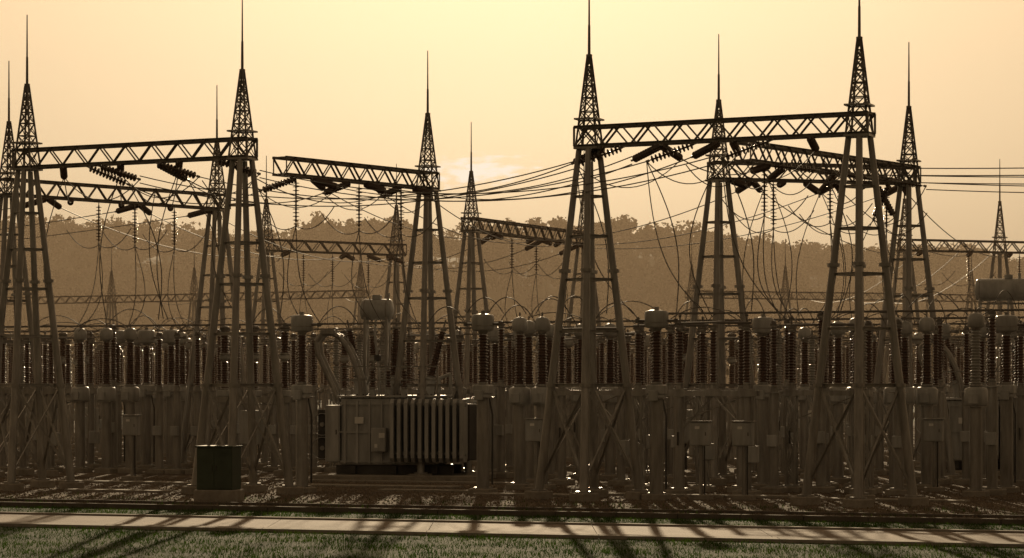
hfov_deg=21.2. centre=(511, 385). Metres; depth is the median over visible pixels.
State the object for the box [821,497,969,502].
cable trench cover
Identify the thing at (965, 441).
post insulator
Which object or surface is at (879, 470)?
post insulator
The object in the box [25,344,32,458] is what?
post insulator
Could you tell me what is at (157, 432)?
post insulator
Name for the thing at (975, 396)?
voltage transformer
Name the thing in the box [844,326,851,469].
post insulator
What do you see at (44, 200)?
insulator string
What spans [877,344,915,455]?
disconnect switch
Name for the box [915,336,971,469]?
disconnect switch
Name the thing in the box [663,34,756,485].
lattice tower
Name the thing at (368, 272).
insulator string
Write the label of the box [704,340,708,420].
post insulator
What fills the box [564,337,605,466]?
disconnect switch
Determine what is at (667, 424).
post insulator
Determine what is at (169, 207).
insulator string
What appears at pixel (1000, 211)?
lattice tower
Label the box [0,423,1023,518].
gravel yard
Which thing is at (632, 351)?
disconnect switch
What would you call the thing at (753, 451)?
disconnect switch
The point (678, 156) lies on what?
insulator string
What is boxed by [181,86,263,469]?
lattice tower
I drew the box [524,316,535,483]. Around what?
voltage transformer
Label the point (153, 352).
disconnect switch
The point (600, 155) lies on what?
insulator string
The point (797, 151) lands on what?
gantry beam
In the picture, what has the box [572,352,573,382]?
surge arrester
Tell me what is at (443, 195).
overhead power line
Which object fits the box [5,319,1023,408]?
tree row
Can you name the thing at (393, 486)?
cable trench cover
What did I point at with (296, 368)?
post insulator
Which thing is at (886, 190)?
insulator string
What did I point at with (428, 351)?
voltage transformer
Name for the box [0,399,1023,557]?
ground
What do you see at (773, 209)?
insulator string
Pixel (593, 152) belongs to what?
insulator string
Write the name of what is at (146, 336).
current transformer
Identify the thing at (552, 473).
voltage transformer
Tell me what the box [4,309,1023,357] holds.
busbar
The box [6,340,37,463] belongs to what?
disconnect switch
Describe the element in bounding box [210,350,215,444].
post insulator
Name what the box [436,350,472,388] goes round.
disconnect switch
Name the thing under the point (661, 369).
disconnect switch
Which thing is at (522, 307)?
jumper conductor
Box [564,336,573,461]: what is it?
voltage transformer
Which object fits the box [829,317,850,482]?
voltage transformer
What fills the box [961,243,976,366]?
lattice tower
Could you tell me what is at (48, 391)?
disconnect switch
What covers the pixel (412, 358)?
post insulator
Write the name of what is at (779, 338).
surge arrester
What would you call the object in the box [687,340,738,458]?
disconnect switch
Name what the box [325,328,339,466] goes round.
post insulator
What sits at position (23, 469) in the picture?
lattice tower
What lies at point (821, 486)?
post insulator
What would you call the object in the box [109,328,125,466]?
current transformer
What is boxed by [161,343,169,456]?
voltage transformer
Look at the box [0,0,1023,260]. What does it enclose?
sky
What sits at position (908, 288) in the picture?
lattice tower
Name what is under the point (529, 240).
insulator string
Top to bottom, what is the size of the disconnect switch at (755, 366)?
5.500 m
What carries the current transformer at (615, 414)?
on the gravel yard at (269, 475)
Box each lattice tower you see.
[0,15,83,490]
[0,61,58,477]
[102,244,124,410]
[181,0,303,495]
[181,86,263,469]
[186,241,202,340]
[245,156,285,449]
[349,256,369,385]
[376,164,418,384]
[392,51,475,475]
[443,122,492,397]
[524,0,649,501]
[564,167,606,382]
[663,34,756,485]
[684,236,698,382]
[776,239,796,374]
[790,0,928,507]
[873,42,961,482]
[880,241,888,382]
[883,176,922,419]
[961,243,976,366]
[984,159,1014,396]
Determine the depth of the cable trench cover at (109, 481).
91.75 m
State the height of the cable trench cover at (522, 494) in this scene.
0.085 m
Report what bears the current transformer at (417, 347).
on the gravel yard at (269, 475)
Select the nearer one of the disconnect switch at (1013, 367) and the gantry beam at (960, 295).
the disconnect switch at (1013, 367)
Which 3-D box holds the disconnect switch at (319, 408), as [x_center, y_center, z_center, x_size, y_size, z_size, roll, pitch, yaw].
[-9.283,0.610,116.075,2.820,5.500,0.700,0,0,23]
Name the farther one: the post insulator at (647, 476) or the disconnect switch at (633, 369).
the disconnect switch at (633, 369)
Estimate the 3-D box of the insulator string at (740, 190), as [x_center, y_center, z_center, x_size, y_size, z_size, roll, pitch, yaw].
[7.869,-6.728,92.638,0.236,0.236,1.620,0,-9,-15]
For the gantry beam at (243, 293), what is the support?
attached to the lattice tower at (359, 319)
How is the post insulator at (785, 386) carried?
on the gravel yard at (269, 475)
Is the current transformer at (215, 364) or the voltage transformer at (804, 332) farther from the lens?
the current transformer at (215, 364)
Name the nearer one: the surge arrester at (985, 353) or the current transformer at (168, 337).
the current transformer at (168, 337)
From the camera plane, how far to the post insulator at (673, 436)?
82.12 m
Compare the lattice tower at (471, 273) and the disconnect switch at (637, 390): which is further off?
the lattice tower at (471, 273)
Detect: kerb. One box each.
[0,498,1023,517]
[0,502,1023,524]
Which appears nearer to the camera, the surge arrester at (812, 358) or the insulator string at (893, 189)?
the insulator string at (893, 189)
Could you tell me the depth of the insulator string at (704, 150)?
77.59 m
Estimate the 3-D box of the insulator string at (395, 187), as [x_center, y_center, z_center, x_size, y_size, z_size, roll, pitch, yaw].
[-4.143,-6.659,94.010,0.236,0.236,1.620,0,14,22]
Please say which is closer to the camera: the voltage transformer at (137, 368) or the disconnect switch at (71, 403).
the voltage transformer at (137, 368)
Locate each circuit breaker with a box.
[24,339,79,455]
[55,332,124,464]
[74,351,110,435]
[213,325,295,474]
[321,345,371,396]
[332,330,406,465]
[355,336,416,394]
[376,352,418,371]
[534,349,573,417]
[648,327,728,470]
[727,333,799,463]
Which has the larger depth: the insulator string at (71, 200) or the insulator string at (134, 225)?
the insulator string at (134, 225)
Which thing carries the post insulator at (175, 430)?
on the gravel yard at (269, 475)
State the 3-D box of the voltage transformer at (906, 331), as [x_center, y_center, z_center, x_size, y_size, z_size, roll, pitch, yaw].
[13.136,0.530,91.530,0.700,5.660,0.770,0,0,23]
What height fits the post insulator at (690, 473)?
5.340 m
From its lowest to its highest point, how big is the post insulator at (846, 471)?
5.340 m
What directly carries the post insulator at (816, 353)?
on the gravel yard at (269, 475)
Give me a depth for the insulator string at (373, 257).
143.04 m
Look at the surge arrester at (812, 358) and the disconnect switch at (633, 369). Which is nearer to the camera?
the surge arrester at (812, 358)
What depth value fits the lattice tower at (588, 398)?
78.85 m
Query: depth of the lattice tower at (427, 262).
95.85 m
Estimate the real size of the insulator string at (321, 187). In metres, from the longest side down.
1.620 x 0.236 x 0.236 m
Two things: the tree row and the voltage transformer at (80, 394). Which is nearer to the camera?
the voltage transformer at (80, 394)
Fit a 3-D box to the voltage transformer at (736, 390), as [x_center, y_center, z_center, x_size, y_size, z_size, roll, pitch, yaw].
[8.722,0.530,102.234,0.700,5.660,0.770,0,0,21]
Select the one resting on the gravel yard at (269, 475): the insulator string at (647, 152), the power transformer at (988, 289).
the power transformer at (988, 289)
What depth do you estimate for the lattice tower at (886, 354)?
139.88 m
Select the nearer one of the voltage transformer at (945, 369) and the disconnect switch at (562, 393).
the disconnect switch at (562, 393)
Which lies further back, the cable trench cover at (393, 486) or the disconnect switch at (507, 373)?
the disconnect switch at (507, 373)
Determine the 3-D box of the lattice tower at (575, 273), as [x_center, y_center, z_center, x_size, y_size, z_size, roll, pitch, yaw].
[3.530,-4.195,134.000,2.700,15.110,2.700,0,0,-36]
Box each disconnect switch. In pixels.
[0,330,62,471]
[5,356,8,383]
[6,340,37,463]
[7,338,18,459]
[33,331,100,468]
[70,350,94,439]
[84,342,130,459]
[94,340,143,456]
[110,351,126,384]
[124,356,126,382]
[133,348,163,384]
[147,341,195,461]
[259,332,322,466]
[260,340,325,462]
[267,350,290,438]
[268,358,290,383]
[306,349,340,398]
[307,343,354,401]
[344,334,392,389]
[351,362,353,386]
[401,328,470,470]
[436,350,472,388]
[443,339,472,394]
[469,334,524,464]
[503,347,507,393]
[504,348,536,415]
[548,322,630,485]
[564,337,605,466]
[566,329,633,471]
[589,333,649,474]
[606,356,634,383]
[624,316,716,491]
[630,339,667,383]
[630,348,649,387]
[660,352,694,383]
[665,313,760,494]
[687,337,754,467]
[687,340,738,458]
[754,353,784,383]
[778,331,835,466]
[779,316,868,492]
[796,346,811,418]
[796,353,798,441]
[798,343,846,450]
[841,334,872,387]
[877,342,931,460]
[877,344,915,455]
[913,356,914,383]
[913,357,931,382]
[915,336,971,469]
[955,338,997,395]
[956,349,963,379]
[1010,337,1016,384]
[1013,320,1023,485]
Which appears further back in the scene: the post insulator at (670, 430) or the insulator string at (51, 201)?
the insulator string at (51, 201)
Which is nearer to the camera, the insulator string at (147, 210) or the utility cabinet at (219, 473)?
the utility cabinet at (219, 473)
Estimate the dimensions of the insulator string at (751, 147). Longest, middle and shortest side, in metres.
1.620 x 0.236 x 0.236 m
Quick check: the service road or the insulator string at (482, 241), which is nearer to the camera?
the service road
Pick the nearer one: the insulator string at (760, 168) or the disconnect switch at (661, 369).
the insulator string at (760, 168)
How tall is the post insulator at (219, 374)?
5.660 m
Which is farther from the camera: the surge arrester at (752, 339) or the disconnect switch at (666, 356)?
the disconnect switch at (666, 356)
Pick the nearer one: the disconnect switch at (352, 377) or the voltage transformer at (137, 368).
the voltage transformer at (137, 368)
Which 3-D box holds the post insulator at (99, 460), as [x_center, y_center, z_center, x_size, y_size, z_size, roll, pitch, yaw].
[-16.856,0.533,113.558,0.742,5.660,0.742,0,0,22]
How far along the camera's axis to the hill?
800.49 m
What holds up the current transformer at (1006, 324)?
on the gravel yard at (269, 475)
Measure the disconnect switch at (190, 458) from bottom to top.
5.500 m
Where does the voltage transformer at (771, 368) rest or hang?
on the gravel yard at (269, 475)
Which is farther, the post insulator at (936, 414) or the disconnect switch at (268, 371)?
the disconnect switch at (268, 371)
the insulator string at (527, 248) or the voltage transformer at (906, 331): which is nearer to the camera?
the voltage transformer at (906, 331)
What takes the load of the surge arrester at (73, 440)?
on the gravel yard at (269, 475)
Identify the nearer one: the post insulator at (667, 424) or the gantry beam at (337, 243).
the post insulator at (667, 424)
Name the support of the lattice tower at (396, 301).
on the gravel yard at (269, 475)
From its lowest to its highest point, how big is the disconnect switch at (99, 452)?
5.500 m
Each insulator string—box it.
[25,198,47,207]
[47,198,61,209]
[60,167,67,179]
[67,198,73,205]
[86,165,129,185]
[96,202,101,244]
[97,165,140,180]
[114,204,138,213]
[117,164,123,176]
[118,201,124,208]
[132,205,137,246]
[138,204,150,215]
[155,162,189,181]
[156,162,199,178]
[167,204,173,210]
[171,207,176,248]
[175,161,182,167]
[186,210,209,217]
[215,159,260,174]
[260,176,298,192]
[281,251,289,256]
[293,181,298,225]
[301,253,305,283]
[310,178,325,189]
[312,177,338,189]
[322,181,351,194]
[330,254,334,284]
[346,253,354,260]
[356,183,361,230]
[363,182,386,192]
[366,258,369,285]
[367,254,381,261]
[381,186,401,197]
[385,255,403,263]
[386,255,394,260]
[398,192,403,233]
[412,187,431,196]
[481,234,491,244]
[492,233,503,239]
[509,239,513,271]
[524,241,541,250]
[526,238,533,243]
[534,241,538,273]
[541,239,551,244]
[557,244,578,255]
[571,147,606,164]
[579,146,625,165]
[631,144,662,161]
[646,142,697,162]
[660,144,682,160]
[691,141,720,158]
[721,139,773,159]
[729,141,741,155]
[730,178,747,188]
[735,180,752,193]
[750,163,770,173]
[752,181,762,192]
[761,170,767,216]
[767,168,784,181]
[770,182,776,229]
[771,163,819,172]
[777,179,786,187]
[803,181,819,194]
[807,137,819,151]
[819,175,836,192]
[822,170,870,180]
[826,177,833,222]
[835,183,838,191]
[872,183,891,219]
[879,179,926,187]
[879,186,895,217]
[883,193,889,231]
[887,185,901,195]
[967,256,970,283]
[1017,254,1021,272]
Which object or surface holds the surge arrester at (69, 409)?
on the gravel yard at (269, 475)
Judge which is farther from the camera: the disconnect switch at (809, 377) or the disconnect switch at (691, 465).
the disconnect switch at (809, 377)
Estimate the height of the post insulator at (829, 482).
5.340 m
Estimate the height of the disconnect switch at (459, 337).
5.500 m
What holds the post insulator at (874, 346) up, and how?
on the gravel yard at (269, 475)
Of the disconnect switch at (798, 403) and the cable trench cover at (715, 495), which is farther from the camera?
the disconnect switch at (798, 403)
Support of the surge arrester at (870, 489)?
on the gravel yard at (269, 475)
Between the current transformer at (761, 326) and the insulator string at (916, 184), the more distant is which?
the insulator string at (916, 184)
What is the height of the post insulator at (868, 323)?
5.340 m
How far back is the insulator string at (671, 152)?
77.61 m
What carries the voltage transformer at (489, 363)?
on the gravel yard at (269, 475)
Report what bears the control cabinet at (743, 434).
on the gravel yard at (269, 475)
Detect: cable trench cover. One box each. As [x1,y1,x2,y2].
[6,479,245,483]
[64,488,171,492]
[271,479,511,484]
[284,483,462,488]
[377,488,467,492]
[472,492,568,496]
[608,492,814,498]
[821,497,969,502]
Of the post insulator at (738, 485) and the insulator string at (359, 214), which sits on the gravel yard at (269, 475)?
the post insulator at (738, 485)
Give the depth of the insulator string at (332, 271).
142.46 m
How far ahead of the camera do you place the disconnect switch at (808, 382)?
108.02 m
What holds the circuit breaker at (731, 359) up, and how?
on the gravel yard at (269, 475)
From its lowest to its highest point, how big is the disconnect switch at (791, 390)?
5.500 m
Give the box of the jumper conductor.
[4,152,1023,358]
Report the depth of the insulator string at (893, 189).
94.17 m
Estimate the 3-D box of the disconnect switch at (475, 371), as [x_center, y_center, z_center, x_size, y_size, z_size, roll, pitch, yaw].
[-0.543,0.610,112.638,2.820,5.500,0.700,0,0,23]
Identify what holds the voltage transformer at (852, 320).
on the gravel yard at (269, 475)
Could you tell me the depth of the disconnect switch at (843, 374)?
136.71 m
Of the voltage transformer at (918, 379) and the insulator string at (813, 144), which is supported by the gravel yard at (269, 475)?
the voltage transformer at (918, 379)
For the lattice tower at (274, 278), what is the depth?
139.87 m
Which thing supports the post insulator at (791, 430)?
on the gravel yard at (269, 475)
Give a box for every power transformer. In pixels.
[312,293,495,480]
[915,273,1023,474]
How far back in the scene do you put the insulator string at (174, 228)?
105.22 m
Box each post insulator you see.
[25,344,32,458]
[40,338,42,381]
[46,342,50,381]
[55,364,73,459]
[94,345,99,451]
[94,348,98,447]
[95,342,108,463]
[110,325,121,468]
[147,332,168,473]
[165,332,185,473]
[185,332,201,473]
[193,336,206,464]
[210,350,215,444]
[213,329,221,444]
[236,326,248,473]
[241,336,248,466]
[256,353,259,409]
[262,334,280,470]
[290,333,296,469]
[295,342,297,383]
[307,344,310,453]
[308,333,324,471]
[322,343,327,408]
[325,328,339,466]
[376,342,381,388]
[411,339,414,394]
[439,352,441,394]
[442,346,446,394]
[445,337,452,463]
[462,346,463,382]
[489,321,513,477]
[505,336,513,470]
[564,333,567,382]
[617,347,618,381]
[628,322,649,478]
[629,329,649,479]
[648,331,671,489]
[649,336,651,383]
[661,339,666,462]
[663,331,675,476]
[663,333,667,474]
[664,319,687,491]
[687,333,699,476]
[688,328,703,480]
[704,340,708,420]
[707,355,710,420]
[718,412,733,474]
[727,324,754,492]
[755,333,779,485]
[760,320,787,492]
[778,318,800,481]
[780,323,802,485]
[781,339,784,384]
[797,340,801,459]
[811,310,835,492]
[812,341,838,488]
[815,343,818,379]
[828,332,832,474]
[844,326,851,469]
[844,332,853,474]
[865,320,882,493]
[872,334,884,468]
[874,331,888,474]
[884,337,890,451]
[885,319,907,495]
[932,317,952,483]
[932,326,947,484]
[954,326,969,484]
[982,327,999,484]
[983,309,1006,495]
[995,333,999,475]
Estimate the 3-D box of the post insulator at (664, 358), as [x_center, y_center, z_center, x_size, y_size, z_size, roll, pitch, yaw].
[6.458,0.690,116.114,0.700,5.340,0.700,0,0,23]
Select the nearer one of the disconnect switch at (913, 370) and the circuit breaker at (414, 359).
the circuit breaker at (414, 359)
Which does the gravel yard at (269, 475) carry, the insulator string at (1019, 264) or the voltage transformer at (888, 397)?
the voltage transformer at (888, 397)
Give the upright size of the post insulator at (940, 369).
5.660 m
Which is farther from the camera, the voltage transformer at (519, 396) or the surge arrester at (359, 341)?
the surge arrester at (359, 341)
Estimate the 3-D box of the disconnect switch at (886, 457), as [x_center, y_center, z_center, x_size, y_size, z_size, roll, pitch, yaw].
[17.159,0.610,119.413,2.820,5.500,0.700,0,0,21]
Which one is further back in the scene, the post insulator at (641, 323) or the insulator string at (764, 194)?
the post insulator at (641, 323)
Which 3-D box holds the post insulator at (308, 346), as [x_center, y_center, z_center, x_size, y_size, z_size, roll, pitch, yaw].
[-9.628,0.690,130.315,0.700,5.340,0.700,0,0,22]
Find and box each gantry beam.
[0,177,230,209]
[7,295,109,304]
[12,136,257,168]
[105,290,366,302]
[256,238,406,255]
[272,156,439,189]
[460,217,583,244]
[573,111,875,147]
[685,290,791,299]
[707,160,920,184]
[734,141,916,182]
[790,292,883,300]
[895,238,1023,253]
[895,293,983,301]
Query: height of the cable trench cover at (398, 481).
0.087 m
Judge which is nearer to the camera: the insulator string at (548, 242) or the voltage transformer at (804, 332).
the voltage transformer at (804, 332)
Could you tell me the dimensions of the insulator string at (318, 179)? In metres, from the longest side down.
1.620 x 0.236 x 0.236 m
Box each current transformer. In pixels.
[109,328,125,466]
[136,327,156,469]
[162,327,185,467]
[214,342,217,383]
[228,336,230,383]
[244,338,262,457]
[267,337,281,457]
[283,312,320,492]
[413,342,419,388]
[463,311,501,493]
[479,325,510,471]
[506,331,538,471]
[539,324,570,474]
[606,338,627,461]
[630,332,650,385]
[635,307,677,500]
[750,314,782,489]
[922,323,958,474]
[949,338,963,397]
[956,330,985,382]
[963,323,999,477]
[986,312,1023,492]
[987,333,1017,394]
[1000,320,1023,478]
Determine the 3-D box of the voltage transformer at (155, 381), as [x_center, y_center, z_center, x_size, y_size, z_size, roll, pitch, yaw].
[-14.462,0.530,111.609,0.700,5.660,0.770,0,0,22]
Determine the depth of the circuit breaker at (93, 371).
177.01 m
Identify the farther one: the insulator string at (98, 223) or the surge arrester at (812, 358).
the insulator string at (98, 223)
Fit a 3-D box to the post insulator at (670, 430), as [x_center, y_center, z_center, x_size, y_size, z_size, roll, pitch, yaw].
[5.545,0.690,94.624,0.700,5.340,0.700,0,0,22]
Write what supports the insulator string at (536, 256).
hanging from the gantry beam at (521, 225)
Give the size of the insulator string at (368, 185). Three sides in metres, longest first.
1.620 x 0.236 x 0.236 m
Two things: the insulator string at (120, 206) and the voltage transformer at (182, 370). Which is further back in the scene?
the voltage transformer at (182, 370)
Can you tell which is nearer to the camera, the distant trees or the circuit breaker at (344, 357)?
the circuit breaker at (344, 357)
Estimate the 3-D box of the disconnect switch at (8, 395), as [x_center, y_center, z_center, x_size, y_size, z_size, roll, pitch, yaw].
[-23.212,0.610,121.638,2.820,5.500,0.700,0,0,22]
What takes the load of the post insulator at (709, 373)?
on the gravel yard at (269, 475)
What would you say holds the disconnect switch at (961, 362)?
on the gravel yard at (269, 475)
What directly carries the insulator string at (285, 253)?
attached to the gantry beam at (337, 243)
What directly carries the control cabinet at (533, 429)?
on the gravel yard at (269, 475)
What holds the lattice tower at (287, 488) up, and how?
on the gravel yard at (269, 475)
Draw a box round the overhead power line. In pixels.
[0,152,1023,304]
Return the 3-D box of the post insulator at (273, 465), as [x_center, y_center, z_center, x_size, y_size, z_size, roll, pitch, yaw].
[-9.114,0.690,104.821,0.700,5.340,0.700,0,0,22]
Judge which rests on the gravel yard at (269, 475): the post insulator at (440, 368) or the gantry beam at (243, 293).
the post insulator at (440, 368)
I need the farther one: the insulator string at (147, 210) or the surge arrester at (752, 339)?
the insulator string at (147, 210)
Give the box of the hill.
[4,245,1023,397]
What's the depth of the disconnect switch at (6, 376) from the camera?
179.71 m
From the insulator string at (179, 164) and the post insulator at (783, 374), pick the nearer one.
the insulator string at (179, 164)
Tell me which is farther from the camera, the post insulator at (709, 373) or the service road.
the post insulator at (709, 373)
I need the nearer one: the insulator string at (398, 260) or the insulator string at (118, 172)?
the insulator string at (118, 172)
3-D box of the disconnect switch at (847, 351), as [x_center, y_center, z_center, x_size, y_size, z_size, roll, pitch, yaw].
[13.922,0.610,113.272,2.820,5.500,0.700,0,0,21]
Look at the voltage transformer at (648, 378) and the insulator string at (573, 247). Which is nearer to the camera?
the insulator string at (573, 247)
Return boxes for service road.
[0,512,1023,547]
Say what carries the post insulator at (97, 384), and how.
on the gravel yard at (269, 475)
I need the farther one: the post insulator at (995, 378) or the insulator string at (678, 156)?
the post insulator at (995, 378)
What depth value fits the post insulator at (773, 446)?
83.58 m
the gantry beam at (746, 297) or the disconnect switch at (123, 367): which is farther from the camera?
the gantry beam at (746, 297)
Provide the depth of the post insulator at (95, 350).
143.72 m
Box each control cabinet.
[120,415,142,479]
[523,418,547,490]
[687,421,712,499]
[730,421,755,500]
[922,418,945,491]
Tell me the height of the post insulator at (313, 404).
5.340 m
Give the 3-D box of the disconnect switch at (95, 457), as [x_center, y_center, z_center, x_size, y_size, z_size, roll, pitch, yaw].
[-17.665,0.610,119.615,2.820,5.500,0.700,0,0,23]
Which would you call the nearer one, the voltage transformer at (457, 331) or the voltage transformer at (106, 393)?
the voltage transformer at (106, 393)
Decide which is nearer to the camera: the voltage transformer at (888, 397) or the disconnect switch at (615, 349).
the voltage transformer at (888, 397)
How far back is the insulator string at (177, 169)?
83.92 m
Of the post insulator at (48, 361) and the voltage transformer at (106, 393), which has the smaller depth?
the voltage transformer at (106, 393)
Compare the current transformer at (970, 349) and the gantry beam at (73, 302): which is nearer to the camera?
the current transformer at (970, 349)
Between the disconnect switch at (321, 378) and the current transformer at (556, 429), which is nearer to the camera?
the current transformer at (556, 429)
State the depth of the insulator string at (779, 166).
85.29 m
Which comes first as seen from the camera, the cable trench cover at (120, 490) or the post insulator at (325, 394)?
the cable trench cover at (120, 490)
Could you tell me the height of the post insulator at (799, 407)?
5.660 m
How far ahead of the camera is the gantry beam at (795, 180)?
92.22 m
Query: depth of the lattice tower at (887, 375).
221.09 m
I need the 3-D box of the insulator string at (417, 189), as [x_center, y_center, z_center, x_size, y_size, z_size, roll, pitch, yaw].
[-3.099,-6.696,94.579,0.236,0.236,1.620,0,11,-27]
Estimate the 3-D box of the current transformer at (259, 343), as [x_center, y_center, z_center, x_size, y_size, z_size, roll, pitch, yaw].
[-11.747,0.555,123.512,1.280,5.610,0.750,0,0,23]
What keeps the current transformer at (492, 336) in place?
on the gravel yard at (269, 475)
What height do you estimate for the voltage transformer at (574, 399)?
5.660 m
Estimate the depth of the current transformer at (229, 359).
123.86 m
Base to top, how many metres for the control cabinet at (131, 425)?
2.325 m
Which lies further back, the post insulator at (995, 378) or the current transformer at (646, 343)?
the current transformer at (646, 343)
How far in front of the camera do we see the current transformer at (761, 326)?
86.33 m
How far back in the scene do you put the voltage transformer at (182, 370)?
111.33 m
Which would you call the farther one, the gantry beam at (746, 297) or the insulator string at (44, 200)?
the gantry beam at (746, 297)
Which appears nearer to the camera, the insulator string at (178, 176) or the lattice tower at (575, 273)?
the insulator string at (178, 176)
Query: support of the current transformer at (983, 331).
on the gravel yard at (269, 475)
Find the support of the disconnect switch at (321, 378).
on the gravel yard at (269, 475)
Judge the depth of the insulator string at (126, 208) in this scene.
104.41 m
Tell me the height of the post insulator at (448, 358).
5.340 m
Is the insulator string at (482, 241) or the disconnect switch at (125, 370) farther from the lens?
the disconnect switch at (125, 370)
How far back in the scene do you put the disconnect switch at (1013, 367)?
104.57 m
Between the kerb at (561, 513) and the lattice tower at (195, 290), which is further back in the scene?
the lattice tower at (195, 290)
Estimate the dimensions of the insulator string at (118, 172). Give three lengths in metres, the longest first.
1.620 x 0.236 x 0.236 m
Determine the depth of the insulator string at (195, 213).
107.36 m
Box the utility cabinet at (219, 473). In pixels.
[194,445,243,501]
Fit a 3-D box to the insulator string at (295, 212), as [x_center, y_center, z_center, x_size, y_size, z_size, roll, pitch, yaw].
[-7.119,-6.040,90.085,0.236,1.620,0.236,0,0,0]
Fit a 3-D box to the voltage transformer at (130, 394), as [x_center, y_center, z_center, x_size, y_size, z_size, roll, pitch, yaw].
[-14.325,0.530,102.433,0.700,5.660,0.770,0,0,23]
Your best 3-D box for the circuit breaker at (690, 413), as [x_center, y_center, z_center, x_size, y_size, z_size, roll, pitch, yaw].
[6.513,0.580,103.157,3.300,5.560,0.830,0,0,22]
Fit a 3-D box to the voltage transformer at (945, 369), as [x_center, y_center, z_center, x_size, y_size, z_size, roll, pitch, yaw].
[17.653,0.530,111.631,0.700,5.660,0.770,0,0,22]
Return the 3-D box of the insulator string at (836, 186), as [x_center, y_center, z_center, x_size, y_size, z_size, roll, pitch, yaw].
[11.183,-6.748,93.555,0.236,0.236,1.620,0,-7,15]
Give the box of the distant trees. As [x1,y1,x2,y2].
[0,210,1023,383]
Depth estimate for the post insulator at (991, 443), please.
81.93 m
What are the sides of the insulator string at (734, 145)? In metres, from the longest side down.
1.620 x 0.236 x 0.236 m
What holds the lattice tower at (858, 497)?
on the gravel yard at (269, 475)
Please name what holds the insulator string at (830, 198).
hanging from the gantry beam at (797, 151)
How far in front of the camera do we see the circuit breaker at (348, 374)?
147.21 m
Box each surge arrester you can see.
[16,338,32,467]
[56,351,73,451]
[68,355,74,443]
[324,338,344,471]
[351,334,362,394]
[376,333,384,394]
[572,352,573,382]
[745,331,759,476]
[771,330,784,474]
[796,341,800,457]
[800,330,818,478]
[849,326,876,494]
[984,346,987,380]
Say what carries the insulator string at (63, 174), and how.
attached to the gantry beam at (150, 144)
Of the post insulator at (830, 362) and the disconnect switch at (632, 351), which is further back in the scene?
the disconnect switch at (632, 351)
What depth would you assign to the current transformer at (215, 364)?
140.93 m
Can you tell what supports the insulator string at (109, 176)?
hanging from the gantry beam at (150, 144)
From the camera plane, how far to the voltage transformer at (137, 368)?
111.93 m
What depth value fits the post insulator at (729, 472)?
97.82 m
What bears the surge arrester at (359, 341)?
on the gravel yard at (269, 475)
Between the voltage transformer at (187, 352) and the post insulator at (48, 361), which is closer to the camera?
the post insulator at (48, 361)
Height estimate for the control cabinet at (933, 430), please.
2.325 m
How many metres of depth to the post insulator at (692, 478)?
93.93 m
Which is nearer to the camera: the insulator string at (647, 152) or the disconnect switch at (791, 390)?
the insulator string at (647, 152)
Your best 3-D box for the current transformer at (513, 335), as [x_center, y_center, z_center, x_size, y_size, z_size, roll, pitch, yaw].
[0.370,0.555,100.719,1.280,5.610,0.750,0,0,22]
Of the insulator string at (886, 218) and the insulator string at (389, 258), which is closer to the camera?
the insulator string at (886, 218)
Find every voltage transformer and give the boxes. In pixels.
[70,324,92,472]
[94,324,117,472]
[118,324,142,472]
[131,329,141,464]
[151,329,166,464]
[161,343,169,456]
[179,329,192,465]
[181,338,191,456]
[426,330,436,374]
[448,326,464,463]
[476,341,491,469]
[506,312,530,489]
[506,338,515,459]
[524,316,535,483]
[528,312,555,489]
[542,320,557,478]
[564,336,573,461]
[568,319,589,479]
[599,319,617,479]
[647,350,649,383]
[734,329,754,472]
[770,328,780,471]
[797,323,812,473]
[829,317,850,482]
[843,318,864,488]
[864,317,878,483]
[881,312,906,489]
[901,317,916,483]
[913,330,923,465]
[916,312,939,489]
[944,338,952,397]
[962,308,989,496]
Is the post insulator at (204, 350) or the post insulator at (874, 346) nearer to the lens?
the post insulator at (874, 346)
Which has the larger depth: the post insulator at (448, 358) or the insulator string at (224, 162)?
the post insulator at (448, 358)
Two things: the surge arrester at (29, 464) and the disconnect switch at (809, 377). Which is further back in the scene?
the disconnect switch at (809, 377)
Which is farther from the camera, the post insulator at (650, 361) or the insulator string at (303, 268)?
the insulator string at (303, 268)
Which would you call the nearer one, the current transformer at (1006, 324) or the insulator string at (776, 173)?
the current transformer at (1006, 324)
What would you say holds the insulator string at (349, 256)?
attached to the gantry beam at (337, 243)
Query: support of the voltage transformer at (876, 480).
on the gravel yard at (269, 475)
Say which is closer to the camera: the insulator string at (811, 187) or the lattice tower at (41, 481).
the lattice tower at (41, 481)
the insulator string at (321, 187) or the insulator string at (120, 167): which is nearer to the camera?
the insulator string at (120, 167)
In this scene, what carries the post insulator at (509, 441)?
on the gravel yard at (269, 475)
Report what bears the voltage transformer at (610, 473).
on the gravel yard at (269, 475)
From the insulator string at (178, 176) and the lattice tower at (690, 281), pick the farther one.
the lattice tower at (690, 281)
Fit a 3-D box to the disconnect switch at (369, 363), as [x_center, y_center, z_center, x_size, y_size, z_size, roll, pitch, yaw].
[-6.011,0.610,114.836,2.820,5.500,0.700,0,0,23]
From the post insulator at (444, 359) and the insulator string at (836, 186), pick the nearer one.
the insulator string at (836, 186)
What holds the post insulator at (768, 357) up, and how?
on the gravel yard at (269, 475)
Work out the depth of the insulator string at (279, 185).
89.72 m
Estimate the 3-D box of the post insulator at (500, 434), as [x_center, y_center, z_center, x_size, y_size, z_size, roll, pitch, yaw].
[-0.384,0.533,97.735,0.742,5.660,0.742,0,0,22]
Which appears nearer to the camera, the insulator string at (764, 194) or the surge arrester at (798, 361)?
the insulator string at (764, 194)

